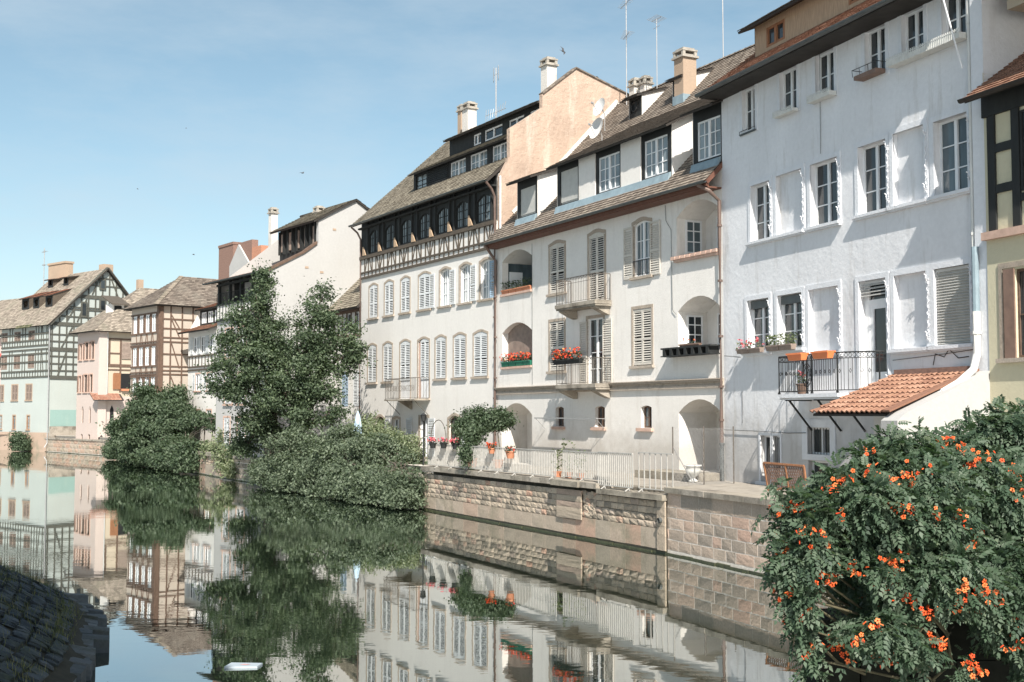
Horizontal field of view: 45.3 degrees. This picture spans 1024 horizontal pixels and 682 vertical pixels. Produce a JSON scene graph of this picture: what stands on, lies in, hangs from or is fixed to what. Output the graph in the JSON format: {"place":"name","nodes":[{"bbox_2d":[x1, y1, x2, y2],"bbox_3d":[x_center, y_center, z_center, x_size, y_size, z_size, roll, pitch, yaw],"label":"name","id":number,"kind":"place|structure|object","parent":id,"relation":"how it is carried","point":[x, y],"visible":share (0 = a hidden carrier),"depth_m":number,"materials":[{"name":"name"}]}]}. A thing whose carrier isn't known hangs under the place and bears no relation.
{"place":"outdoors","nodes":[
{"label":"outdoors","id":0,"kind":"place"},
{"bbox_2d":[0,586,87,681],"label":"river bank","id":1,"kind":"structure","parent":0,"point":[61,672],"depth_m":19.43,"materials":[{"name":"black stone"}]},
{"bbox_2d":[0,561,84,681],"bbox_3d":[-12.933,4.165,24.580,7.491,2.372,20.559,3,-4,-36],"label":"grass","id":2,"kind":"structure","parent":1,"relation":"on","point":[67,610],"depth_m":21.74,"materials":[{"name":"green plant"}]},
{"bbox_2d":[0,565,109,681],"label":"stone embankment","id":3,"kind":"structure","parent":1,"relation":"on","point":[95,631],"depth_m":20.50,"materials":[{"name":"black stone"}]},
{"bbox_2d":[0,0,792,337],"label":"sky","id":4,"kind":"structure","parent":0,"point":[215,111],"materials":[{"name":"blue"}]},
{"bbox_2d":[1,434,794,496],"bbox_3d":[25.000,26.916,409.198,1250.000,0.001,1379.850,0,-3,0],"label":"ground","id":5,"kind":"structure","parent":0,"point":[744,488],"depth_m":42.09,"materials":[{"name":"beige concrete"}]},
{"bbox_2d":[0,298,21,384],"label":"grey roofed house","id":6,"kind":"structure","parent":5,"relation":"on","point":[9,307],"depth_m":156.81,"materials":[{"name":"paint"}]},
{"bbox_2d":[0,248,128,451],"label":"mint gabled house","id":7,"kind":"structure","parent":5,"relation":"on","point":[38,378],"depth_m":142.47,"materials":[{"name":"paint"}]},
{"bbox_2d":[82,280,105,315],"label":"window","id":8,"kind":"structure","parent":7,"relation":"in","point":[102,302],"depth_m":144.02,"materials":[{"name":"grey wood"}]},
{"bbox_2d":[69,279,157,438],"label":"rose house","id":9,"kind":"structure","parent":5,"relation":"on","point":[104,362],"depth_m":130.54,"materials":[{"name":"paint"}]},
{"bbox_2d":[121,374,130,388],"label":"open window","id":10,"kind":"structure","parent":9,"relation":"in","point":[125,378],"depth_m":131.03,"materials":[{"name":"grey glass"}]},
{"bbox_2d":[95,378,206,472],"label":"ivy mound","id":11,"kind":"object","parent":5,"relation":"on","point":[141,432],"visible":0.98,"depth_m":96.53,"materials":[{"name":"green plant"}]},
{"bbox_2d":[123,276,217,433],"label":"brown timbered house","id":12,"kind":"structure","parent":5,"relation":"on","point":[163,316],"depth_m":101.60,"materials":[{"name":"white paint"}]},
{"bbox_2d":[178,302,217,442],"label":"narrow house","id":13,"kind":"structure","parent":5,"relation":"on","point":[199,338],"depth_m":97.93,"materials":[{"name":"white paint"}]},
{"bbox_2d":[190,337,199,354],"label":"window","id":14,"kind":"structure","parent":13,"relation":"in","point":[196,340],"depth_m":99.02,"materials":[{"name":"white paint"}]},
{"bbox_2d":[192,374,201,390],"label":"window","id":15,"kind":"structure","parent":13,"relation":"in","point":[198,381],"depth_m":98.38,"materials":[{"name":"white paint"}]},
{"bbox_2d":[194,427,239,479],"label":"garden shrub","id":16,"kind":"object","parent":5,"relation":"on","point":[226,468],"visible":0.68,"depth_m":80.21,"materials":[{"name":"green plant"}]},
{"bbox_2d":[218,239,267,279],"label":"brick chimney house","id":17,"kind":"structure","parent":5,"relation":"on","point":[234,257],"depth_m":94.07,"materials":[{"name":"white paint"}]},
{"bbox_2d":[194,258,377,464],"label":"alder tree","id":18,"kind":"object","parent":5,"relation":"on","point":[301,394],"visible":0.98,"depth_m":70.05,"materials":[{"name":"green plant"}]},
{"bbox_2d":[202,199,369,458],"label":"white gable house","id":19,"kind":"structure","parent":5,"relation":"on","point":[318,243],"depth_m":80.35,"materials":[{"name":"paint"}]},
{"bbox_2d":[330,278,360,442],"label":"tiled house","id":20,"kind":"structure","parent":5,"relation":"on","point":[349,305],"depth_m":77.31,"materials":[{"name":"white paint"}]},
{"bbox_2d":[342,375,347,406],"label":"window","id":21,"kind":"structure","parent":20,"relation":"in","point":[345,404],"depth_m":77.86,"materials":[{"name":"blue paint"}]},
{"bbox_2d":[353,371,360,406],"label":"window","id":22,"kind":"structure","parent":20,"relation":"in","point":[355,389],"depth_m":76.34,"materials":[{"name":"white paint"}]},
{"bbox_2d":[333,411,396,445],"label":"garden shrub","id":23,"kind":"object","parent":5,"relation":"on","point":[374,427],"visible":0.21,"depth_m":65.26,"materials":[{"name":"green plant"}]},
{"bbox_2d":[381,424,429,463],"bbox_3d":[-5.352,5.070,60.316,2.051,2.021,4.754,2,-4,-30],"label":"garden shrub","id":24,"kind":"object","parent":5,"relation":"on","point":[408,442],"visible":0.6,"depth_m":59.73,"materials":[{"name":"green plant"}]},
{"bbox_2d":[348,56,628,462],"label":"timber attic house","id":25,"kind":"structure","parent":5,"relation":"on","point":[436,219],"depth_m":65.83,"materials":[{"name":"white paint"}]},
{"bbox_2d":[368,345,375,382],"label":"window","id":26,"kind":"structure","parent":25,"relation":"in","point":[372,370],"depth_m":73.70,"materials":[{"name":"white paint"}]},
{"bbox_2d":[369,285,376,317],"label":"window","id":27,"kind":"structure","parent":25,"relation":"in","point":[374,288],"depth_m":73.79,"materials":[{"name":"white paint"}]},
{"bbox_2d":[370,230,377,252],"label":"window","id":28,"kind":"structure","parent":25,"relation":"in","point":[374,236],"depth_m":74.12,"materials":[{"name":"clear glass"}]},
{"bbox_2d":[383,343,391,381],"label":"window","id":29,"kind":"structure","parent":25,"relation":"in","point":[388,347],"depth_m":71.71,"materials":[{"name":"white paint"}]},
{"bbox_2d":[385,281,392,314],"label":"window","id":30,"kind":"structure","parent":25,"relation":"in","point":[389,284],"depth_m":71.85,"materials":[{"name":"white paint"}]},
{"bbox_2d":[386,225,393,247],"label":"window","id":31,"kind":"structure","parent":25,"relation":"in","point":[390,230],"depth_m":72.12,"materials":[{"name":"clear glass"}]},
{"bbox_2d":[400,341,409,398],"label":"window","id":32,"kind":"structure","parent":25,"relation":"in","point":[406,345],"depth_m":69.66,"materials":[{"name":"white paint"}]},
{"bbox_2d":[401,278,409,312],"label":"window","id":33,"kind":"structure","parent":25,"relation":"in","point":[406,281],"depth_m":69.93,"materials":[{"name":"white paint"}]},
{"bbox_2d":[402,219,410,243],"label":"window","id":34,"kind":"structure","parent":25,"relation":"in","point":[406,228],"depth_m":70.17,"materials":[{"name":"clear glass"}]},
{"bbox_2d":[406,417,434,456],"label":"window","id":35,"kind":"structure","parent":25,"relation":"in","point":[426,424],"depth_m":67.30,"materials":[{"name":"white paint"}]},
{"bbox_2d":[419,339,428,396],"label":"window","id":36,"kind":"structure","parent":25,"relation":"in","point":[425,362],"depth_m":67.57,"materials":[{"name":"white paint"}]},
{"bbox_2d":[420,214,428,238],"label":"window","id":37,"kind":"structure","parent":25,"relation":"in","point":[424,222],"depth_m":68.13,"materials":[{"name":"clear glass"}]},
{"bbox_2d":[419,273,434,309],"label":"window","id":38,"kind":"structure","parent":25,"relation":"in","point":[425,281],"depth_m":67.68,"materials":[{"name":"white paint"}]},
{"bbox_2d":[436,337,445,378],"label":"window","id":39,"kind":"structure","parent":25,"relation":"in","point":[441,341],"depth_m":65.84,"materials":[{"name":"white paint"}]},
{"bbox_2d":[438,208,447,233],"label":"window","id":40,"kind":"structure","parent":25,"relation":"in","point":[443,215],"depth_m":66.19,"materials":[{"name":"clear glass"}]},
{"bbox_2d":[442,269,454,305],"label":"window","id":41,"kind":"structure","parent":25,"relation":"in","point":[447,273],"depth_m":65.61,"materials":[{"name":"white paint"}]},
{"bbox_2d":[454,334,464,377],"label":"window","id":42,"kind":"structure","parent":25,"relation":"in","point":[460,339],"depth_m":63.94,"materials":[{"name":"white paint"}]},
{"bbox_2d":[457,202,466,227],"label":"window","id":43,"kind":"structure","parent":25,"relation":"in","point":[462,209],"depth_m":64.30,"materials":[{"name":"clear glass"}]},
{"bbox_2d":[462,264,475,302],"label":"window","id":44,"kind":"structure","parent":25,"relation":"in","point":[466,284],"depth_m":63.63,"materials":[{"name":"white paint"}]},
{"bbox_2d":[474,332,486,376],"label":"window","id":45,"kind":"structure","parent":25,"relation":"in","point":[481,357],"depth_m":61.97,"materials":[{"name":"white paint"}]},
{"bbox_2d":[478,194,489,221],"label":"window","id":46,"kind":"structure","parent":25,"relation":"in","point":[484,203],"depth_m":62.14,"materials":[{"name":"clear glass"}]},
{"bbox_2d":[483,260,493,298],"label":"window","id":47,"kind":"structure","parent":25,"relation":"in","point":[487,265],"depth_m":61.77,"materials":[{"name":"white paint"}]},
{"bbox_2d":[477,403,523,467],"bbox_3d":[-0.519,4.035,52.322,2.077,2.753,1.564,0,-3,0],"label":"potted standard tree","id":48,"kind":"object","parent":5,"relation":"on","point":[496,419],"visible":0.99,"depth_m":52.13,"materials":[{"name":"green plant"}]},
{"bbox_2d":[480,0,754,480],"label":"loggia house","id":49,"kind":"structure","parent":5,"relation":"on","point":[606,248],"depth_m":50.75,"materials":[{"name":"beige paint"}]},
{"bbox_2d":[509,272,522,287],"bbox_3d":[0.197,-2.785,60.449,0.710,1.200,0.045,2,-4,-27],"label":"white door leaf","id":50,"kind":"structure","parent":49,"relation":"in","point":[513,276],"depth_m":60.43,"materials":[{"name":"paint"}]},
{"bbox_2d":[500,352,531,366],"bbox_3d":[0.209,0.851,58.566,0.435,0.676,3.142,2,-4,-27],"label":"flower box","id":51,"kind":"object","parent":49,"relation":"on","point":[520,361],"visible":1,"depth_m":58.43,"materials":[{"name":"green plastic"}]},
{"bbox_2d":[500,277,531,294],"bbox_3d":[0.243,-2.664,58.789,0.355,0.621,3.104,2,-4,-27],"label":"flower box","id":52,"kind":"object","parent":49,"relation":"on","point":[527,286],"visible":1,"depth_m":58.70,"materials":[{"name":"ceramic"}]},
{"bbox_2d":[508,264,531,287],"bbox_3d":[1.050,-3.199,59.388,1.330,1.900,2.840,2,-4,-27],"label":"dark doorway","id":53,"kind":"structure","parent":49,"relation":"in","point":[526,270],"depth_m":60.70,"materials":[{"name":"grey glass"}]},
{"bbox_2d":[550,243,563,293],"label":"window","id":54,"kind":"structure","parent":49,"relation":"in","point":[558,249],"depth_m":55.32,"materials":[{"name":"beige paint"}]},
{"bbox_2d":[550,321,563,370],"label":"window","id":55,"kind":"structure","parent":49,"relation":"in","point":[558,327],"depth_m":55.15,"materials":[{"name":"beige paint"}]},
{"bbox_2d":[552,346,582,364],"bbox_3d":[2.352,0.625,52.445,0.436,0.714,2.375,2,-4,-27],"label":"flower box","id":56,"kind":"object","parent":49,"relation":"attached to","point":[566,360],"visible":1,"depth_m":52.37,"materials":[{"name":"red plant"}]},
{"bbox_2d":[579,317,611,383],"bbox_3d":[3.616,0.440,51.997,0.220,2.850,2.650,2,-4,-27],"label":"window","id":57,"kind":"structure","parent":49,"relation":"in","point":[597,325],"depth_m":52.13,"materials":[{"name":"white paint"}]},
{"bbox_2d":[589,232,603,299],"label":"window","id":58,"kind":"structure","parent":49,"relation":"in","point":[597,238],"depth_m":52.20,"materials":[{"name":"beige paint"}]},
{"bbox_2d":[598,406,604,426],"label":"window","id":59,"kind":"structure","parent":49,"relation":"in","point":[601,410],"depth_m":51.82,"materials":[{"name":"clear glass"}]},
{"bbox_2d":[633,308,650,365],"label":"window","id":60,"kind":"structure","parent":49,"relation":"in","point":[643,316],"depth_m":48.88,"materials":[{"name":"beige paint"}]},
{"bbox_2d":[623,219,660,279],"bbox_3d":[5.244,-3.685,49.031,0.229,2.270,2.650,2,-4,-27],"label":"window","id":61,"kind":"structure","parent":49,"relation":"in","point":[643,229],"depth_m":49.14,"materials":[{"name":"white paint"}]},
{"bbox_2d":[644,406,651,427],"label":"window","id":62,"kind":"structure","parent":49,"relation":"in","point":[647,410],"depth_m":48.59,"materials":[{"name":"brown glass"}]},
{"bbox_2d":[685,220,701,253],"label":"window","id":63,"kind":"structure","parent":49,"relation":"in","point":[693,229],"depth_m":47.20,"materials":[{"name":"white paint"}]},
{"bbox_2d":[686,315,702,344],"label":"window","id":64,"kind":"structure","parent":49,"relation":"in","point":[694,322],"depth_m":46.96,"materials":[{"name":"white paint"}]},
{"bbox_2d":[684,464,701,481],"bbox_3d":[6.324,4.622,42.800,0.620,0.600,0.620,0,-3,0],"label":"garden urn","id":65,"kind":"object","parent":5,"relation":"on","point":[692,476],"visible":0.74,"depth_m":42.62,"materials":[{"name":"white stone"}]},
{"bbox_2d":[672,426,734,485],"bbox_3d":[6.449,3.849,41.185,2.897,1.951,0.267,3,-5,-40],"label":"wire fence","id":66,"kind":"object","parent":5,"relation":"on","point":[703,467],"visible":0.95,"depth_m":41.30,"materials":[{"name":"metal"}]},
{"bbox_2d":[694,0,1023,486],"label":"white house","id":67,"kind":"structure","parent":5,"relation":"on","point":[853,220],"depth_m":37.20,"materials":[{"name":"paint"}]},
{"bbox_2d":[735,337,764,353],"bbox_3d":[8.109,0.128,41.900,0.410,0.563,1.614,1,-4,-20],"label":"flower box","id":68,"kind":"object","parent":67,"relation":"attached to","point":[749,349],"visible":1,"depth_m":41.83,"materials":[{"name":"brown wood"}]},
{"bbox_2d":[746,87,754,130],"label":"window","id":69,"kind":"structure","parent":67,"relation":"in","point":[750,94],"depth_m":43.03,"materials":[{"name":"white paint"}]},
{"bbox_2d":[751,299,768,349],"bbox_3d":[8.595,-0.547,41.971,0.140,1.760,1.370,1,-4,-20],"label":"window","id":70,"kind":"structure","parent":67,"relation":"in","point":[759,307],"depth_m":42.19,"materials":[{"name":"white paint"}]},
{"bbox_2d":[756,183,769,239],"bbox_3d":[8.684,-4.427,42.007,0.068,1.930,1.200,1,-4,-20],"label":"window","id":71,"kind":"structure","parent":67,"relation":"in","point":[762,191],"depth_m":42.23,"materials":[{"name":"white paint"}]},
{"bbox_2d":[765,435,770,481],"bbox_3d":[8.707,3.958,41.331,0.050,1.550,0.630,1,-4,-20],"label":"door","id":72,"kind":"structure","parent":67,"relation":"in","point":[767,438],"depth_m":41.54,"materials":[{"name":"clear glass"}]},
{"bbox_2d":[765,332,797,350],"bbox_3d":[8.794,0.019,40.150,0.357,0.572,1.645,1,-4,-20],"label":"flower box","id":73,"kind":"object","parent":67,"relation":"attached to","point":[781,346],"visible":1,"depth_m":40.00,"materials":[{"name":"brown wood"}]},
{"bbox_2d":[772,105,797,118],"bbox_3d":[8.984,-7.547,40.356,0.234,0.200,1.178,1,-4,-20],"label":"window box","id":74,"kind":"object","parent":67,"relation":"attached to","point":[783,113],"visible":1,"depth_m":40.24,"materials":[{"name":"white plastic"}]},
{"bbox_2d":[783,68,796,109],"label":"window","id":75,"kind":"structure","parent":67,"relation":"in","point":[789,76],"depth_m":40.69,"materials":[{"name":"white paint"}]},
{"bbox_2d":[781,293,801,346],"bbox_3d":[9.261,-0.655,40.168,0.140,1.760,1.420,1,-4,-20],"label":"window","id":76,"kind":"structure","parent":67,"relation":"in","point":[791,304],"depth_m":40.35,"materials":[{"name":"white paint"}]},
{"bbox_2d":[786,352,808,360],"bbox_3d":[8.760,0.484,37.667,0.300,0.225,0.830,1,-4,-20],"label":"balcony planter","id":77,"kind":"object","parent":67,"relation":"attached to","point":[799,356],"visible":1,"depth_m":37.49,"materials":[{"name":"orange plastic"}]},
{"bbox_2d":[806,87,835,103],"bbox_3d":[9.684,-7.684,38.407,0.274,0.240,1.228,1,-4,-20],"label":"window box","id":78,"kind":"object","parent":67,"relation":"attached to","point":[822,96],"visible":1,"depth_m":38.29,"materials":[{"name":"white plastic"}]},
{"bbox_2d":[812,427,829,454],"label":"window","id":79,"kind":"structure","parent":67,"relation":"in","point":[814,449],"depth_m":38.66,"materials":[{"name":"black glass"}]},
{"bbox_2d":[810,350,835,358],"bbox_3d":[9.226,0.409,36.405,0.300,0.225,0.870,1,-4,-20],"label":"balcony planter","id":80,"kind":"object","parent":67,"relation":"attached to","point":[824,354],"visible":1,"depth_m":36.22,"materials":[{"name":"orange plastic"}]},
{"bbox_2d":[819,50,833,93],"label":"window","id":81,"kind":"structure","parent":67,"relation":"in","point":[826,73],"depth_m":38.72,"materials":[{"name":"white paint"}]},
{"bbox_2d":[815,159,837,224],"bbox_3d":[9.974,-4.661,38.520,0.068,1.980,1.450,1,-4,-20],"label":"window","id":82,"kind":"structure","parent":67,"relation":"in","point":[826,173],"depth_m":38.71,"materials":[{"name":"grey glass"}]},
{"bbox_2d":[852,60,885,81],"bbox_3d":[10.495,-7.931,36.052,0.390,0.311,1.170,1,-4,-20],"label":"window box","id":83,"kind":"object","parent":67,"relation":"attached to","point":[869,74],"visible":0.96,"depth_m":35.95,"materials":[{"name":"brown paint"}]},
{"bbox_2d":[861,279,886,385],"bbox_3d":[10.746,-0.197,36.033,0.230,3.210,1.280,1,-4,-20],"label":"door","id":84,"kind":"structure","parent":67,"relation":"in","point":[875,300],"depth_m":36.24,"materials":[{"name":"white paint"}]},
{"bbox_2d":[863,142,885,212],"bbox_3d":[10.815,-4.823,36.240,0.068,2.030,1.320,1,-4,-20],"label":"window","id":85,"kind":"structure","parent":67,"relation":"in","point":[874,155],"depth_m":36.41,"materials":[{"name":"grey glass"}]},
{"bbox_2d":[869,26,884,69],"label":"window","id":86,"kind":"structure","parent":67,"relation":"in","point":[876,37],"depth_m":36.36,"materials":[{"name":"white paint"}]},
{"bbox_2d":[906,8,922,53],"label":"window","id":87,"kind":"structure","parent":67,"relation":"in","point":[914,20],"depth_m":34.80,"materials":[{"name":"white paint"}]},
{"bbox_2d":[886,27,966,68],"bbox_3d":[11.377,-8.025,33.714,0.354,0.260,3.028,1,-4,-20],"label":"ledge","id":88,"kind":"object","parent":67,"relation":"attached to","point":[934,46],"visible":0.98,"depth_m":33.56,"materials":[{"name":"white plastic"}]},
{"bbox_2d":[939,115,967,193],"bbox_3d":[11.993,-5.014,33.056,0.068,2.030,1.320,1,-4,-20],"label":"window","id":89,"kind":"structure","parent":67,"relation":"in","point":[953,132],"depth_m":33.21,"materials":[{"name":"white paint"}]},
{"bbox_2d":[946,0,965,35],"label":"window","id":90,"kind":"structure","parent":67,"relation":"in","point":[955,8],"depth_m":33.09,"materials":[{"name":"white paint"}]},
{"bbox_2d":[810,366,989,443],"bbox_3d":[10.215,2.664,32.371,3.020,3.960,3.810,1,-4,-20],"label":"tiled lean to","id":91,"kind":"object","parent":5,"relation":"on","point":[908,395],"visible":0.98,"depth_m":31.14,"materials":[{"name":"tile"}]},
{"bbox_2d":[957,0,1023,412],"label":"cream timbered house","id":92,"kind":"structure","parent":5,"relation":"on","point":[1000,94],"depth_m":30.71,"materials":[{"name":"beige paint"}]},
{"bbox_2d":[1017,268,1023,356],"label":"window","id":93,"kind":"structure","parent":92,"relation":"in","point":[1020,272],"depth_m":30.31,"materials":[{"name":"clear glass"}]},
{"bbox_2d":[1019,109,1023,190],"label":"window","id":94,"kind":"structure","parent":92,"relation":"in","point":[1021,112],"depth_m":30.21,"materials":[{"name":"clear glass"}]},
{"bbox_2d":[0,450,844,681],"bbox_3d":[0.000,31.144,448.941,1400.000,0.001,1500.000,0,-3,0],"label":"water","id":95,"kind":"structure","parent":0,"point":[403,595],"depth_m":29.51,"materials":[{"name":"grey liquid"}]},
{"bbox_2d":[4,431,32,450],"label":"water bush","id":96,"kind":"object","parent":95,"relation":"on","point":[18,441],"visible":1,"depth_m":140.00,"materials":[{"name":"green plant"}]},
{"bbox_2d":[44,435,110,455],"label":"quay wall","id":97,"kind":"structure","parent":95,"relation":"in","point":[65,444],"depth_m":131.87,"materials":[{"name":"beige stone"}]},
{"bbox_2d":[191,450,238,479],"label":"quay wall","id":98,"kind":"structure","parent":95,"relation":"in","point":[206,466],"depth_m":84.71,"materials":[{"name":"stone"}]},
{"bbox_2d":[195,418,214,441],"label":"garden pergola","id":99,"kind":"object","parent":98,"relation":"on","point":[204,428],"visible":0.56,"depth_m":88.92,"materials":[{"name":"green wood"}]},
{"bbox_2d":[172,410,215,438],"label":"climbing vine","id":100,"kind":"object","parent":99,"relation":"on","point":[188,423],"visible":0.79,"depth_m":89.55,"materials":[{"name":"green plant"}]},
{"bbox_2d":[224,662,262,668],"bbox_3d":[-4.482,5.416,20.478,0.570,0.040,0.320,0,-3,0],"label":"floating board","id":101,"kind":"object","parent":95,"relation":"on","point":[231,665],"visible":1,"depth_m":20.41,"materials":[{"name":"white plastic"}]},
{"bbox_2d":[233,452,433,509],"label":"quay wall","id":102,"kind":"structure","parent":95,"relation":"in","point":[240,476],"depth_m":76.80,"materials":[{"name":"stone"}]},
{"bbox_2d":[237,417,331,494],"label":"riverside shrub","id":103,"kind":"object","parent":102,"relation":"on","point":[285,470],"visible":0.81,"depth_m":66.78,"materials":[{"name":"green plant"}]},
{"bbox_2d":[301,417,388,503],"bbox_3d":[-7.838,5.811,61.166,4.477,4.065,9.338,2,-4,-25],"label":"riverside shrub","id":104,"kind":"object","parent":102,"relation":"attached to","point":[341,451],"visible":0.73,"depth_m":61.35,"materials":[{"name":"green plant"}]},
{"bbox_2d":[344,429,436,509],"bbox_3d":[-5.581,5.816,57.485,4.484,3.613,8.875,1,-4,-13],"label":"riverside shrub","id":105,"kind":"object","parent":102,"relation":"on","point":[392,488],"visible":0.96,"depth_m":56.37,"materials":[{"name":"green plant"}]},
{"bbox_2d":[421,466,667,553],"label":"quay wall","id":106,"kind":"structure","parent":95,"relation":"in","point":[633,517],"depth_m":43.41,"materials":[{"name":"stone"}]},
{"bbox_2d":[444,402,490,473],"bbox_3d":[-1.733,4.037,51.925,2.402,2.970,4.688,0,-3,0],"label":"potted shrub","id":107,"kind":"object","parent":106,"relation":"on","point":[467,430],"visible":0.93,"depth_m":51.02,"materials":[{"name":"green plant"}]},
{"bbox_2d":[428,443,555,479],"bbox_3d":[-1.135,4.721,48.779,0.190,1.043,11.825,2,-4,-26],"label":"iron railing","id":108,"kind":"object","parent":106,"relation":"on","point":[431,456],"visible":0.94,"depth_m":47.64,"materials":[{"name":"white metal"}]},
{"bbox_2d":[562,450,607,482],"bbox_3d":[2.445,4.324,42.151,0.190,1.043,3.170,2,-4,-26],"label":"iron railing","id":109,"kind":"object","parent":106,"relation":"on","point":[595,455],"visible":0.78,"depth_m":42.42,"materials":[{"name":"white metal"}]},
{"bbox_2d":[598,451,632,491],"bbox_3d":[3.277,4.219,39.738,0.190,1.223,2.172,2,-4,-26],"label":"iron railing","id":110,"kind":"object","parent":106,"relation":"on","point":[612,462],"visible":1,"depth_m":39.82,"materials":[{"name":"white metal"}]},
{"bbox_2d":[638,452,673,494],"bbox_3d":[4.374,4.091,37.939,0.190,1.263,1.951,2,-4,-26],"label":"iron railing","id":111,"kind":"object","parent":106,"relation":"on","point":[649,488],"visible":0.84,"depth_m":37.93,"materials":[{"name":"white metal"}]},
{"bbox_2d":[664,487,937,605],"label":"quay wall","id":112,"kind":"structure","parent":95,"relation":"in","point":[709,526],"depth_m":34.36,"materials":[{"name":"stone"}]},
{"bbox_2d":[763,462,806,490],"bbox_3d":[7.608,3.820,34.233,0.169,0.838,1.850,2,-4,-24],"label":"lattice screen","id":113,"kind":"object","parent":112,"relation":"on","point":[768,478],"visible":0.68,"depth_m":34.28,"materials":[{"name":"orange wood"}]},
{"bbox_2d":[802,608,1013,681],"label":"stone abutment","id":114,"kind":"object","parent":95,"relation":"in","point":[996,669],"visible":0.23,"depth_m":15.02,"materials":[{"name":"black stone"}]},
{"bbox_2d":[750,394,1023,681],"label":"trumpet vine bush","id":115,"kind":"object","parent":114,"relation":"on","point":[892,527],"visible":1,"depth_m":13.61,"materials":[{"name":"green plant"}]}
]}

